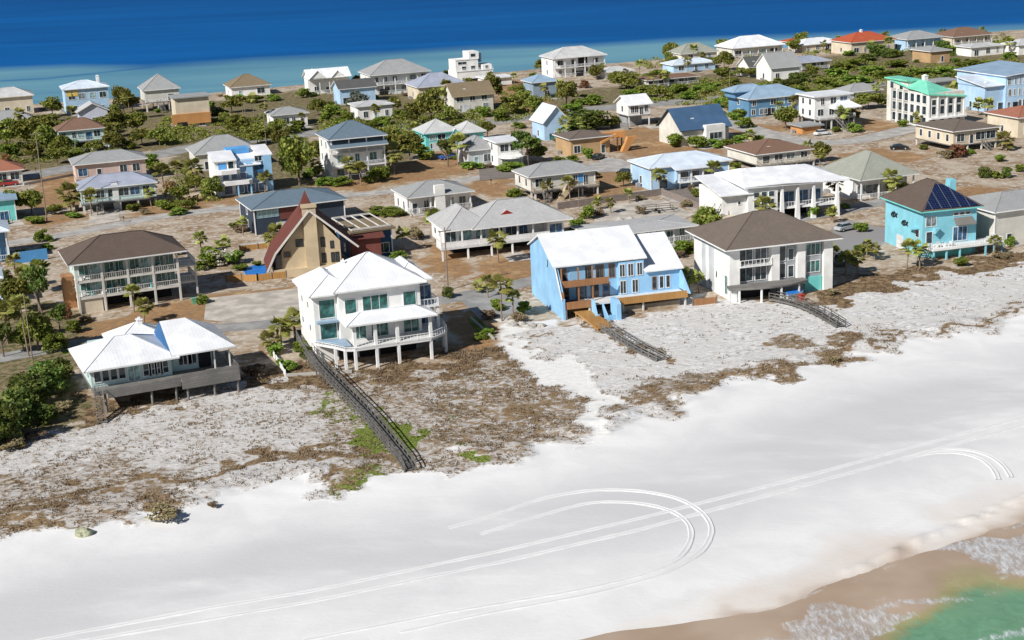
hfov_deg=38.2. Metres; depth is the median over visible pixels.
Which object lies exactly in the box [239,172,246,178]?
window
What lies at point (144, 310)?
palm tree
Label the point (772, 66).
grey gable house
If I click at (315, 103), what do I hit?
oak tree
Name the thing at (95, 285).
window
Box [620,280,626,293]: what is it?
window
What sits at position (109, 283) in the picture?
door
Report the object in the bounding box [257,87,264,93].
window
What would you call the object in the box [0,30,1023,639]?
ground
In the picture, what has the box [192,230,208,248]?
palm tree
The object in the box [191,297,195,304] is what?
wheelie bin
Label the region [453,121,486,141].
turquoise wing house
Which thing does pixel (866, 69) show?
bush
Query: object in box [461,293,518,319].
driveway block
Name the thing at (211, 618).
tyre track
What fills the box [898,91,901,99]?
window
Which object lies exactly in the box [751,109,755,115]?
window
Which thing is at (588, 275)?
window
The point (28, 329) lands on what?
utility pole
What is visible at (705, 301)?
wooden fence
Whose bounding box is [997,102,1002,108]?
door
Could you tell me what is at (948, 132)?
brown glazed house
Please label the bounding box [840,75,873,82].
bush
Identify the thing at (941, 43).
bush
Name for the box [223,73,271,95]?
brown hip cottage
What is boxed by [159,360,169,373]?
window
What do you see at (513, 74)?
palm tree
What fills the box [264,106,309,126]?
white grey cottage
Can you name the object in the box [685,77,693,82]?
window
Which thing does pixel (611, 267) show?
window
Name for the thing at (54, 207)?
bush
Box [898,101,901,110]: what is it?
window
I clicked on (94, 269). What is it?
window
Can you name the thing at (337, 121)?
bush
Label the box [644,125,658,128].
driveway
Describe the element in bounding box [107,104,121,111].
oak tree
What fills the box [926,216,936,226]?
window
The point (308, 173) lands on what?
bush
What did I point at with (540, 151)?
oak tree
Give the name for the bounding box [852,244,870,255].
bush
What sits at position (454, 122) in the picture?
oak tree
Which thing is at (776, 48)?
window
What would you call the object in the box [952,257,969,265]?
bush
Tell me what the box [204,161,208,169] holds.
door
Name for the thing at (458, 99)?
window
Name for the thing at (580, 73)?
garage door
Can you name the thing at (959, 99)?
window
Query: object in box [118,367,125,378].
window
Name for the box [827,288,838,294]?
bush
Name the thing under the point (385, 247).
window
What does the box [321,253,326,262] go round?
window
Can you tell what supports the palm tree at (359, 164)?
on the ground at (276, 536)
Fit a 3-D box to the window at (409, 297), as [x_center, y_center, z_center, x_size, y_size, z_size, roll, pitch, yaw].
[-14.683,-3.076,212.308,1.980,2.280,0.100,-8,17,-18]
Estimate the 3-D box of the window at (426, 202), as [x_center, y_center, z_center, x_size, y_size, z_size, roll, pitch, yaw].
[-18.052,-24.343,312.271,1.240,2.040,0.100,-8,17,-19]
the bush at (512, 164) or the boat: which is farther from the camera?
the bush at (512, 164)
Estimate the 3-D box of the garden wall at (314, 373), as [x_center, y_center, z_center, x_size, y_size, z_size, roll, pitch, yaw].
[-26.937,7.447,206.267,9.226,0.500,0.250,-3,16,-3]
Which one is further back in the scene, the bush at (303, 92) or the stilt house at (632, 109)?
the bush at (303, 92)
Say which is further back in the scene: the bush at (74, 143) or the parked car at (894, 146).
the bush at (74, 143)
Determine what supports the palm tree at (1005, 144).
on the ground at (276, 536)
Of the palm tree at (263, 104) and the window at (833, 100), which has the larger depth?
the palm tree at (263, 104)
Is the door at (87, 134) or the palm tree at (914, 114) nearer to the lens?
the palm tree at (914, 114)
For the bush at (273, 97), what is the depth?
510.94 m
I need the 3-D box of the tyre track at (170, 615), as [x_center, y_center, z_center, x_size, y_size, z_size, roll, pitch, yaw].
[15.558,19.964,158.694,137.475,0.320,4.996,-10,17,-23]
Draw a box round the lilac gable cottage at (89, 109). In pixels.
[75,100,109,119]
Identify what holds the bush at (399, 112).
on the ground at (276, 536)
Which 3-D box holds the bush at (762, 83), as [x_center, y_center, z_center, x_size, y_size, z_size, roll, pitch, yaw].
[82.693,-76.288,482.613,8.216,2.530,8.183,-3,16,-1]
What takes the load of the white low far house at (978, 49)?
on the ground at (276, 536)
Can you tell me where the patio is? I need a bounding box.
[610,199,679,219]
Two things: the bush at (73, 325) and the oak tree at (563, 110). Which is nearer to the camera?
the bush at (73, 325)
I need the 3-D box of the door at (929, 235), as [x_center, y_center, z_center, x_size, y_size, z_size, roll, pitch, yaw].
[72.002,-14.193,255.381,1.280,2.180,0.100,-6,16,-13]
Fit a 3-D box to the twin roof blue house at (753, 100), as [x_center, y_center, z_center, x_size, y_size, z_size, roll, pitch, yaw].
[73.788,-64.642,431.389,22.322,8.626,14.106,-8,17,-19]
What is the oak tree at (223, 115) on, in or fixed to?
on the ground at (276, 536)
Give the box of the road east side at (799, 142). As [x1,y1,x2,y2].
[795,140,824,163]
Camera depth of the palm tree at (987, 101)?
404.74 m
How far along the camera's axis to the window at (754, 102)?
423.96 m
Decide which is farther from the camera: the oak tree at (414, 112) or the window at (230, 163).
the oak tree at (414, 112)
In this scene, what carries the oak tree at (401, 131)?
on the ground at (276, 536)
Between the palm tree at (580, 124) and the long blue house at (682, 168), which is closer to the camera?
the long blue house at (682, 168)
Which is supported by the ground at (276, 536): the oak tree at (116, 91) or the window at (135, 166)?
the oak tree at (116, 91)
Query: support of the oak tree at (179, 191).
on the ground at (276, 536)
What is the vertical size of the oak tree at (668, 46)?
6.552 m
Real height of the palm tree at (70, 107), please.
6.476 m
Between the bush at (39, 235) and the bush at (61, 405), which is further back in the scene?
the bush at (39, 235)
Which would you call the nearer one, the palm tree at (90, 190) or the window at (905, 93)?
the palm tree at (90, 190)
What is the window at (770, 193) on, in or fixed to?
in the white roof villa at (796, 189)
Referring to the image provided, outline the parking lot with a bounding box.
[594,200,693,222]
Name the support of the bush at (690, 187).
on the ground at (276, 536)
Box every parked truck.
[438,152,454,159]
[833,253,844,265]
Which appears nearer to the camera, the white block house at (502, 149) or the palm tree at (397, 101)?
the white block house at (502, 149)
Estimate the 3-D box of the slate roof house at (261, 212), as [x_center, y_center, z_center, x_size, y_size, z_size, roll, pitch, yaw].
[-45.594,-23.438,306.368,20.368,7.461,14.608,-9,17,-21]
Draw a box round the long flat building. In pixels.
[570,214,699,245]
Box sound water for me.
[0,0,1023,103]
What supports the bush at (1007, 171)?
on the ground at (276, 536)
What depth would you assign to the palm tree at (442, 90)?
465.85 m
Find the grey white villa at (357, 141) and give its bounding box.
[315,120,388,179]
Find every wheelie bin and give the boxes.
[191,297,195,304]
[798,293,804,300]
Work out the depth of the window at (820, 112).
395.90 m
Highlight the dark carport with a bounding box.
[928,77,956,86]
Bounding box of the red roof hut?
[780,38,795,48]
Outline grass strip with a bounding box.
[467,317,495,339]
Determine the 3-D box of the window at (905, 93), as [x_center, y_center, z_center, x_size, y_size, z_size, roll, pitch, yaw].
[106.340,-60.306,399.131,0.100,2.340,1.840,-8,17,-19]
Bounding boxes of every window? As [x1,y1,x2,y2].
[0,173,6,179]
[10,171,19,179]
[68,94,75,99]
[77,131,84,137]
[77,168,87,176]
[78,93,85,98]
[87,263,98,277]
[89,92,95,97]
[90,281,100,293]
[93,130,100,136]
[93,371,101,383]
[96,189,104,197]
[99,91,106,96]
[101,370,109,381]
[107,189,112,196]
[110,369,117,380]
[113,260,124,273]
[115,278,125,289]
[118,187,129,195]
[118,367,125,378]
[119,164,127,171]
[129,186,140,194]
[132,163,140,171]
[138,257,149,270]
[140,275,150,286]
[142,185,149,192]
[142,363,151,376]
[148,362,157,375]
[154,361,163,374]
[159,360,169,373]
[163,254,173,267]
[165,271,175,282]
[178,355,187,365]
[182,354,192,364]
[187,354,196,363]
[222,175,229,180]
[224,186,232,194]
[227,161,233,168]
[231,174,237,179]
[235,184,244,193]
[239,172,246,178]
[247,183,255,191]
[254,155,261,161]
[256,210,262,218]
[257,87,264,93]
[258,182,266,190]
[262,209,268,217]
[267,209,273,216]
[272,208,278,216]
[283,251,290,257]
[295,239,303,246]
[318,298,335,318]
[320,237,324,246]
[320,322,337,339]
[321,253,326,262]
[330,240,333,247]
[331,252,334,261]
[335,252,339,261]
[337,155,343,163]
[337,168,344,176]
[344,298,356,314]
[355,153,359,160]
[362,293,388,310]
[363,111,368,117]
[369,151,376,159]
[381,242,389,252]
[401,85,406,90]
[402,290,416,305]
[410,74,415,79]
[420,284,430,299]
[423,200,428,208]
[429,134,435,140]
[437,133,445,139]
[449,197,454,205]
[456,97,463,101]
[458,61,466,64]
[458,230,471,240]
[459,195,465,204]
[481,95,486,99]
[483,153,490,161]
[489,227,502,236]
[500,144,508,151]
[510,143,518,150]
[519,224,527,233]
[535,178,542,187]
[549,222,562,232]
[557,60,562,65]
[558,268,566,280]
[574,145,580,153]
[583,266,591,278]
[595,264,603,277]
[608,263,614,277]
[619,264,624,276]
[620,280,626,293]
[628,263,633,275]
[632,279,638,292]
[637,262,642,274]
[652,276,656,289]
[659,275,663,288]
[666,275,670,287]
[679,228,684,237]
[680,171,688,179]
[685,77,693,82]
[692,170,699,178]
[709,131,722,138]
[724,275,727,295]
[740,249,752,264]
[740,267,752,281]
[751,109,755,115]
[752,100,756,106]
[754,192,759,197]
[755,248,766,262]
[755,266,766,280]
[759,108,767,114]
[766,108,774,115]
[768,190,774,196]
[770,47,777,52]
[770,98,775,104]
[774,153,782,160]
[780,246,785,260]
[780,263,785,278]
[784,190,793,203]
[786,152,794,159]
[788,248,793,260]
[788,265,793,277]
[799,189,807,201]
[800,151,807,157]
[806,242,819,255]
[806,259,819,272]
[810,188,820,200]
[817,109,823,115]
[820,98,824,104]
[829,109,833,114]
[830,97,836,103]
[857,183,880,194]
[892,90,895,98]
[892,100,895,109]
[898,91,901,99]
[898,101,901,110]
[898,112,901,120]
[904,92,907,100]
[904,102,907,111]
[910,93,914,101]
[910,104,913,112]
[915,230,919,237]
[916,94,920,102]
[919,128,922,135]
[922,95,926,103]
[922,106,926,114]
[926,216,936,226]
[931,99,936,105]
[931,106,935,114]
[940,98,944,104]
[940,105,944,113]
[948,98,952,103]
[948,104,952,112]
[956,103,961,112]
[956,133,964,141]
[957,97,961,102]
[975,131,986,139]
[984,130,995,138]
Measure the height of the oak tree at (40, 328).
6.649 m
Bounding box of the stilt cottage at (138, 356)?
[68,317,240,423]
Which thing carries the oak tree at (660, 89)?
on the ground at (276, 536)
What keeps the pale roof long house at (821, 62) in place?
on the ground at (276, 536)
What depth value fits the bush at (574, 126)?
412.69 m
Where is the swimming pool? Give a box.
[243,265,265,274]
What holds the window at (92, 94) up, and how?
in the pale blue chimney house at (77, 94)
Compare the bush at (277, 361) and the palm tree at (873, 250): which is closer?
the bush at (277, 361)
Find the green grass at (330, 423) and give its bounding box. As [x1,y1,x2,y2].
[52,336,471,495]
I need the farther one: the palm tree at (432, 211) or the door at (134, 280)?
the palm tree at (432, 211)
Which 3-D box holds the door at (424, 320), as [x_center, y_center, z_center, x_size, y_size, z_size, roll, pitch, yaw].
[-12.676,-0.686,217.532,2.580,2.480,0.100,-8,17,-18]
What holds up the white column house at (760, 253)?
on the ground at (276, 536)
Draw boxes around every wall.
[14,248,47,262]
[23,173,73,184]
[285,369,351,376]
[470,316,494,339]
[557,189,698,209]
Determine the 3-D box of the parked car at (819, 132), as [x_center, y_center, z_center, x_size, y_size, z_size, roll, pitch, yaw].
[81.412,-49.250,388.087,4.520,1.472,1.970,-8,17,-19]
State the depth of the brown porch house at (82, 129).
424.53 m
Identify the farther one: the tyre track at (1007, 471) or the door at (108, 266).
the door at (108, 266)
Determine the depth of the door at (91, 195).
328.93 m
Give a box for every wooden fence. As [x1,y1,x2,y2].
[225,270,286,281]
[239,243,267,250]
[692,295,716,305]
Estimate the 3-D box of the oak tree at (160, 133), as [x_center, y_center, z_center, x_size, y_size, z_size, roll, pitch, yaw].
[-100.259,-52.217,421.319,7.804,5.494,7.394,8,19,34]
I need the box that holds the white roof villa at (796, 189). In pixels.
[694,164,849,219]
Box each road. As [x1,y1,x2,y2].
[8,176,479,245]
[729,119,915,144]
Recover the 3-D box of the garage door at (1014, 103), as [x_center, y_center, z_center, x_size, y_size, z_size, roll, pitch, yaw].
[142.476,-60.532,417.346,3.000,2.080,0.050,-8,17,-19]
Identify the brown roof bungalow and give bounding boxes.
[723,138,814,166]
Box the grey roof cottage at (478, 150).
[456,135,490,166]
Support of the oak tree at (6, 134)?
on the ground at (276, 536)
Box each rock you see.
[74,527,94,537]
[506,321,517,326]
[517,321,526,324]
[524,322,536,328]
[536,323,545,326]
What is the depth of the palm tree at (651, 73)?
492.82 m
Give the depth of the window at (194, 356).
201.47 m
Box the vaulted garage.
[475,74,511,84]
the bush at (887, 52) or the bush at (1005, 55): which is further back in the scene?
the bush at (887, 52)
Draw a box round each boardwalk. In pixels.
[293,326,416,472]
[600,321,665,361]
[769,291,845,328]
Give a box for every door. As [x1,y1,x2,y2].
[0,210,9,219]
[78,265,89,278]
[80,282,91,293]
[84,194,93,202]
[85,131,92,139]
[103,261,115,275]
[106,279,117,291]
[127,365,140,381]
[129,258,140,272]
[131,276,142,285]
[154,255,165,268]
[156,272,167,284]
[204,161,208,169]
[326,86,331,92]
[349,172,361,179]
[352,326,366,339]
[371,323,388,336]
[380,89,388,94]
[392,87,397,93]
[403,318,419,332]
[412,203,417,213]
[422,307,434,323]
[432,142,439,149]
[445,231,456,241]
[462,105,470,110]
[474,156,478,162]
[475,229,485,238]
[505,226,516,235]
[563,288,568,300]
[576,70,583,75]
[576,286,586,298]
[583,174,588,184]
[590,284,598,297]
[601,144,605,152]
[603,281,609,295]
[639,106,643,114]
[660,178,667,188]
[666,230,675,241]
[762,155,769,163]
[896,234,902,248]
[926,231,932,243]
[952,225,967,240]
[969,134,973,143]
[974,50,978,56]
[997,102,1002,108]
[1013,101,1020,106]
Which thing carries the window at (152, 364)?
in the stilt cottage at (138, 356)
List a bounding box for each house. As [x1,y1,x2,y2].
[0,87,33,112]
[0,109,32,128]
[0,159,24,181]
[0,190,16,221]
[0,219,9,260]
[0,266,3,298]
[53,117,104,146]
[58,230,198,313]
[59,75,109,113]
[68,149,147,181]
[74,171,157,214]
[137,74,180,112]
[168,92,210,126]
[185,134,252,170]
[207,144,273,197]
[235,187,347,234]
[264,190,384,277]
[292,251,447,369]
[302,66,351,93]
[331,77,377,104]
[331,213,395,257]
[347,100,394,120]
[357,58,431,94]
[390,179,474,216]
[404,72,464,98]
[412,119,460,150]
[442,80,495,112]
[448,50,493,80]
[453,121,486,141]
[483,135,523,165]
[511,159,598,202]
[520,74,556,97]
[527,225,690,320]
[529,102,568,140]
[539,45,607,77]
[552,129,635,155]
[597,66,634,78]
[613,93,652,126]
[627,150,732,189]
[635,73,700,86]
[656,103,731,146]
[660,57,714,72]
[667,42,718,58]
[685,209,842,302]
[714,34,785,57]
[720,83,803,116]
[736,55,760,76]
[754,51,801,80]
[788,37,830,52]
[797,55,831,71]
[821,150,919,200]
[829,29,896,54]
[835,82,883,98]
[880,178,1003,265]
[884,74,966,124]
[890,30,944,50]
[910,46,952,62]
[912,118,1001,150]
[934,27,994,45]
[954,42,1004,56]
[954,60,1023,107]
[955,74,1004,111]
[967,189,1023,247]
[984,105,1023,137]
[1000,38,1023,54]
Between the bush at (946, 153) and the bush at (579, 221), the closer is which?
the bush at (579, 221)
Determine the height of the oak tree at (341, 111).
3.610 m
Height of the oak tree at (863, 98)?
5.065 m
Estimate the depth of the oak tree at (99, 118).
446.78 m
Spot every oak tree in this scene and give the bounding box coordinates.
[0,117,16,143]
[0,276,31,298]
[0,298,20,322]
[3,189,22,206]
[6,329,33,351]
[7,117,40,143]
[16,189,42,214]
[16,311,53,350]
[21,142,42,159]
[28,114,46,118]
[31,124,55,149]
[38,117,60,128]
[39,96,62,114]
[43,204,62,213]
[45,147,66,163]
[47,135,72,149]
[82,139,102,148]
[93,116,112,128]
[102,110,132,132]
[102,132,124,145]
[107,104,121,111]
[111,85,131,113]
[123,94,139,111]
[124,110,147,128]
[127,128,149,145]
[144,126,171,145]
[168,185,189,199]
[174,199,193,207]
[183,173,203,191]
[199,176,224,195]
[210,108,228,116]
[218,111,228,121]
[219,94,241,112]
[223,114,250,130]
[241,126,273,143]
[267,118,287,131]
[269,129,290,142]
[278,135,316,185]
[306,98,326,115]
[309,140,319,160]
[337,108,347,115]
[375,127,397,142]
[387,96,400,110]
[392,131,423,159]
[395,128,409,133]
[404,102,426,121]
[412,86,447,119]
[436,105,457,121]
[447,119,462,125]
[462,77,472,81]
[480,121,495,136]
[484,74,502,102]
[500,94,523,113]
[510,84,524,91]
[515,89,531,104]
[523,94,542,111]
[525,145,547,161]
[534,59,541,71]
[555,80,577,103]
[558,107,568,113]
[589,64,603,75]
[607,71,623,79]
[609,72,642,85]
[611,115,621,123]
[613,171,632,186]
[634,84,652,93]
[647,84,667,96]
[661,42,678,53]
[663,52,671,57]
[664,55,678,61]
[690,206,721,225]
[712,51,735,66]
[713,66,730,79]
[716,39,727,43]
[720,94,727,105]
[721,77,741,86]
[732,67,745,73]
[744,68,755,74]
[773,106,799,129]
[785,39,800,50]
[792,31,808,38]
[804,64,820,74]
[811,141,831,160]
[846,108,860,121]
[852,92,886,108]
[951,71,956,77]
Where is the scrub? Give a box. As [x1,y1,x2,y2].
[0,33,1021,207]
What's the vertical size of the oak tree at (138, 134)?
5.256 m
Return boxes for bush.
[0,142,19,154]
[0,269,13,281]
[0,386,37,428]
[0,400,26,442]
[0,436,26,449]
[1,153,11,160]
[5,376,20,387]
[9,371,51,404]
[14,427,46,440]
[23,216,44,223]
[28,358,70,394]
[28,403,59,425]
[32,229,47,241]
[40,113,61,119]
[41,234,53,241]
[41,244,53,248]
[41,332,69,352]
[50,357,74,378]
[52,400,72,412]
[63,307,71,318]
[64,211,82,217]
[64,320,81,332]
[66,147,84,157]
[72,140,78,147]
[77,314,93,321]
[118,139,136,148]
[126,203,140,209]
[139,209,150,213]
[144,501,177,520]
[145,153,159,168]
[153,199,170,209]
[162,181,175,190]
[164,202,178,208]
[167,207,188,215]
[190,294,208,303]
[193,258,209,270]
[197,246,219,258]
[200,191,213,195]
[201,247,226,267]
[207,501,217,507]
[209,101,215,107]
[218,249,244,264]
[228,222,239,225]
[229,224,248,232]
[230,263,248,269]
[241,363,266,376]
[243,95,263,103]
[252,261,261,265]
[266,93,281,100]
[266,342,284,355]
[275,359,286,365]
[283,359,297,370]
[289,120,305,130]
[292,340,306,351]
[295,88,312,96]
[299,345,312,358]
[301,165,322,177]
[314,177,330,185]
[320,103,340,120]
[326,176,353,186]
[333,118,347,125]
[342,111,354,119]
[346,90,369,107]
[362,171,377,181]
[364,120,380,127]
[364,206,401,216]
[369,165,390,179]
[373,116,391,125]
[388,209,407,215]
[389,250,407,258]
[392,109,405,118]
[407,226,423,237]
[412,144,429,153]
[417,150,434,159]
[441,286,453,297]
[449,153,456,159]
[459,161,484,168]
[472,332,487,339]
[475,105,490,116]
[480,309,497,318]
[482,328,493,333]
[490,298,506,310]
[491,108,510,120]
[495,165,513,170]
[498,161,524,170]
[505,188,524,196]
[510,122,525,127]
[510,312,528,321]
[516,301,531,312]
[553,156,566,160]
[560,102,582,111]
[565,108,614,129]
[566,155,579,160]
[567,114,588,129]
[568,217,586,224]
[570,94,603,104]
[578,80,590,87]
[579,204,593,217]
[581,147,592,158]
[593,208,604,215]
[621,89,642,94]
[635,195,645,199]
[635,205,646,213]
[649,69,670,73]
[666,133,682,146]
[668,83,690,91]
[673,240,690,253]
[676,250,684,257]
[679,91,696,98]
[680,199,692,205]
[686,135,707,147]
[687,85,711,92]
[687,184,693,190]
[687,239,693,252]
[691,188,698,196]
[701,82,720,89]
[706,138,724,147]
[713,97,727,106]
[721,139,733,144]
[726,112,740,120]
[729,162,740,168]
[731,109,746,115]
[733,134,747,143]
[734,117,754,127]
[752,135,763,140]
[754,82,770,84]
[772,77,780,82]
[780,78,800,86]
[788,72,809,81]
[791,86,809,91]
[805,87,826,91]
[807,205,819,216]
[812,78,837,84]
[823,68,848,75]
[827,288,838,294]
[827,355,839,361]
[829,81,852,87]
[830,63,857,69]
[830,126,841,131]
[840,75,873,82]
[841,203,850,208]
[842,50,854,55]
[844,58,864,64]
[846,122,863,131]
[852,222,868,230]
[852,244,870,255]
[857,65,886,74]
[858,53,877,60]
[865,43,887,55]
[870,70,902,78]
[880,48,895,57]
[884,59,908,66]
[893,49,904,55]
[894,69,911,75]
[897,119,909,126]
[905,67,933,74]
[919,144,927,149]
[931,66,956,73]
[934,40,951,47]
[936,149,953,157]
[939,73,952,77]
[943,44,957,51]
[945,144,967,157]
[950,57,960,61]
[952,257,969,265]
[954,59,980,66]
[967,148,975,153]
[977,166,992,177]
[979,60,995,63]
[991,171,1004,177]
[991,251,1011,258]
[994,154,1005,160]
[1001,52,1017,58]
[1001,166,1012,177]
[1004,235,1015,246]
[1015,164,1023,171]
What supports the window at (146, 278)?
in the balcony house at (97, 256)
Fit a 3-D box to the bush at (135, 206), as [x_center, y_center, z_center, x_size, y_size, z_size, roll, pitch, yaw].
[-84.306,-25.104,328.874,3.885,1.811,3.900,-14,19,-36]
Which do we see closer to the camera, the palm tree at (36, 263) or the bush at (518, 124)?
the palm tree at (36, 263)
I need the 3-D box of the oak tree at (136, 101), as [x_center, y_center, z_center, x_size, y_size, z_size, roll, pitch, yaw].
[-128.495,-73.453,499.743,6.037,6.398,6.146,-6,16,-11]
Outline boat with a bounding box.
[783,288,803,298]
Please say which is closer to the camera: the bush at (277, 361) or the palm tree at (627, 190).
the bush at (277, 361)
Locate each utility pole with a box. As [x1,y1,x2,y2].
[23,293,32,361]
[30,131,47,221]
[259,109,266,145]
[438,227,450,287]
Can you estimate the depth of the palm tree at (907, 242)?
247.40 m
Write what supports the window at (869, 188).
in the grey pyramid house at (863, 170)
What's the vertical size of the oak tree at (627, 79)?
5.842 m
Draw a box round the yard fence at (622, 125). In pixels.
[610,122,628,129]
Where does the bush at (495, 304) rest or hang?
on the ground at (276, 536)
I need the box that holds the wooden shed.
[787,121,824,133]
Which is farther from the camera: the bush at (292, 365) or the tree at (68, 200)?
the tree at (68, 200)
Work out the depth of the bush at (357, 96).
466.97 m
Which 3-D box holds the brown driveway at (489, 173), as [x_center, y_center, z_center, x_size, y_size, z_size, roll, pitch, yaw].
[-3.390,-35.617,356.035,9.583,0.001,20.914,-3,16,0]
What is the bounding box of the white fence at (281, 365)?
[273,351,285,375]
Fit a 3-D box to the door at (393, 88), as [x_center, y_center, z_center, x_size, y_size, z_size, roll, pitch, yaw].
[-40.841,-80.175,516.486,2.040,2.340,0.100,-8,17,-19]
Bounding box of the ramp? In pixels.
[569,308,613,330]
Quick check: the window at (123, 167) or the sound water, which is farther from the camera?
the sound water
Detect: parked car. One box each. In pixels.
[0,179,18,186]
[591,153,604,159]
[616,168,630,175]
[813,129,831,135]
[834,222,854,231]
[890,143,908,149]
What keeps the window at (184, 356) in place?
in the stilt cottage at (138, 356)
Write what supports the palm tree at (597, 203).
on the ground at (276, 536)
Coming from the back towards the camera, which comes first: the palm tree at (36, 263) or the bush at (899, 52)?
the bush at (899, 52)
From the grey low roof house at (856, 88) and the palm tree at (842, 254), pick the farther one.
the grey low roof house at (856, 88)
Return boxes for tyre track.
[34,416,1023,639]
[80,423,1023,639]
[304,500,694,639]
[399,488,714,633]
[899,451,1001,479]
[907,448,1013,476]
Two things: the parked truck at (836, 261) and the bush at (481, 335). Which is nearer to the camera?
the bush at (481, 335)
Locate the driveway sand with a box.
[204,288,298,322]
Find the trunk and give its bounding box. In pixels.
[33,291,42,312]
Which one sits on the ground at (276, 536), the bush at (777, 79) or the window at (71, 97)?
the bush at (777, 79)
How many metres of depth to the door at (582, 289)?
231.43 m
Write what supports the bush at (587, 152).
on the ground at (276, 536)
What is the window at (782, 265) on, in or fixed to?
in the white column house at (760, 253)
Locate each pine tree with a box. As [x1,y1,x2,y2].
[0,322,11,356]
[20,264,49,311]
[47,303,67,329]
[437,138,455,166]
[510,129,541,165]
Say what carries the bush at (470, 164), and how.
on the ground at (276, 536)
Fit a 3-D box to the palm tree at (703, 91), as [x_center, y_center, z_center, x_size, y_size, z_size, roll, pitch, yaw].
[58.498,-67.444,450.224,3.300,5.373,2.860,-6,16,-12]
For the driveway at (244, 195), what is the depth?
341.44 m
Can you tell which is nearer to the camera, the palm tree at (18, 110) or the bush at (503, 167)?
the bush at (503, 167)
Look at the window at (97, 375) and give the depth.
195.27 m
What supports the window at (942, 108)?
in the mint roof house at (907, 97)
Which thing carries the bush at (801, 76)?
on the ground at (276, 536)
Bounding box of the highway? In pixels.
[22,77,934,179]
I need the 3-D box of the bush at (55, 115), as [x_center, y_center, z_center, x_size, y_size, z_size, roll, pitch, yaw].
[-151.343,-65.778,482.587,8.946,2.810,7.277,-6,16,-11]
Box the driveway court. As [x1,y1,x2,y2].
[588,158,630,171]
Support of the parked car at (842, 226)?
on the ground at (276, 536)
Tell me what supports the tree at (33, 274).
on the ground at (276, 536)
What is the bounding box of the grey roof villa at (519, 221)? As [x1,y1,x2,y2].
[426,197,573,260]
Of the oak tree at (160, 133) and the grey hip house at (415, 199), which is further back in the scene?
the oak tree at (160, 133)
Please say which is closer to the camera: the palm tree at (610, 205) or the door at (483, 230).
the door at (483, 230)
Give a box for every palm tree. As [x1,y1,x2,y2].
[0,298,19,343]
[4,293,34,355]
[5,251,22,274]
[12,107,24,119]
[13,263,26,277]
[20,258,50,292]
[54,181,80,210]
[65,105,76,117]
[81,186,99,214]
[120,89,135,112]
[123,283,142,312]
[133,296,155,322]
[143,187,156,207]
[151,161,170,187]
[168,159,182,182]
[183,157,203,188]
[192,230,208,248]
[214,233,231,250]
[235,216,248,234]
[237,95,245,116]
[246,92,258,115]
[257,101,267,125]
[257,169,273,191]
[258,329,281,349]
[261,221,282,241]
[263,237,271,246]
[267,315,293,345]
[281,306,301,340]
[297,112,305,118]
[310,161,323,178]
[340,155,354,183]
[351,160,368,185]
[369,103,381,114]
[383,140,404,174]
[393,99,400,107]
[395,225,411,250]
[408,120,421,132]
[422,208,438,242]
[436,87,446,97]
[440,78,451,87]
[446,132,470,166]
[471,278,486,292]
[480,274,491,297]
[486,227,507,262]
[486,274,514,320]
[503,289,521,313]
[510,72,516,84]
[539,178,553,201]
[540,82,548,98]
[554,78,563,88]
[555,123,569,132]
[558,115,573,126]
[560,175,574,199]
[574,117,584,129]
[591,195,601,208]
[595,171,602,188]
[604,197,616,212]
[623,188,632,202]
[635,59,642,73]
[647,71,658,84]
[651,167,667,188]
[659,69,669,84]
[682,56,691,65]
[683,265,698,294]
[689,43,698,57]
[692,271,705,292]
[699,90,708,104]
[705,160,720,173]
[743,128,756,141]
[753,194,777,209]
[775,101,783,106]
[789,95,798,107]
[802,139,813,146]
[813,147,824,166]
[819,40,826,50]
[825,174,843,190]
[826,205,837,222]
[833,244,840,261]
[834,249,857,274]
[836,104,851,129]
[847,249,866,274]
[860,238,874,257]
[865,242,881,260]
[871,81,880,92]
[882,168,902,191]
[884,36,893,47]
[885,181,901,192]
[899,237,917,268]
[911,111,922,122]
[912,239,928,268]
[944,81,957,88]
[972,96,983,115]
[981,96,994,116]
[986,234,1002,255]
[995,130,1015,150]
[1004,36,1015,47]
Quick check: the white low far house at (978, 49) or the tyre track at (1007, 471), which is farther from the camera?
the white low far house at (978, 49)
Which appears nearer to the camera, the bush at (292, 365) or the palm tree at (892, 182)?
the bush at (292, 365)
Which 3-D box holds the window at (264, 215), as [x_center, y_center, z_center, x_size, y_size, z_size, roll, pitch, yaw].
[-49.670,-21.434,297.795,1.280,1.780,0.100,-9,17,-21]
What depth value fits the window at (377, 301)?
210.67 m
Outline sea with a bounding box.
[581,522,1023,639]
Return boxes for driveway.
[6,182,27,187]
[8,220,24,226]
[88,208,119,224]
[238,240,266,244]
[239,193,254,196]
[479,165,516,180]
[502,252,530,261]
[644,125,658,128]
[668,186,698,201]
[693,146,716,149]
[811,133,837,136]
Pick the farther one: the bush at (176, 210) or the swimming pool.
the bush at (176, 210)
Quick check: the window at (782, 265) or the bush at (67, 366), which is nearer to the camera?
the bush at (67, 366)
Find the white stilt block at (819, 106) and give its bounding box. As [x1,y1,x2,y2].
[795,89,861,131]
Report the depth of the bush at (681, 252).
263.25 m
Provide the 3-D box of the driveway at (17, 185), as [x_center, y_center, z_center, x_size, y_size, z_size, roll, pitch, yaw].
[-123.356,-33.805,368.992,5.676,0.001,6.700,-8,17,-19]
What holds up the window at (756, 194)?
in the white roof villa at (796, 189)
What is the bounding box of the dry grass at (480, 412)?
[0,252,1023,538]

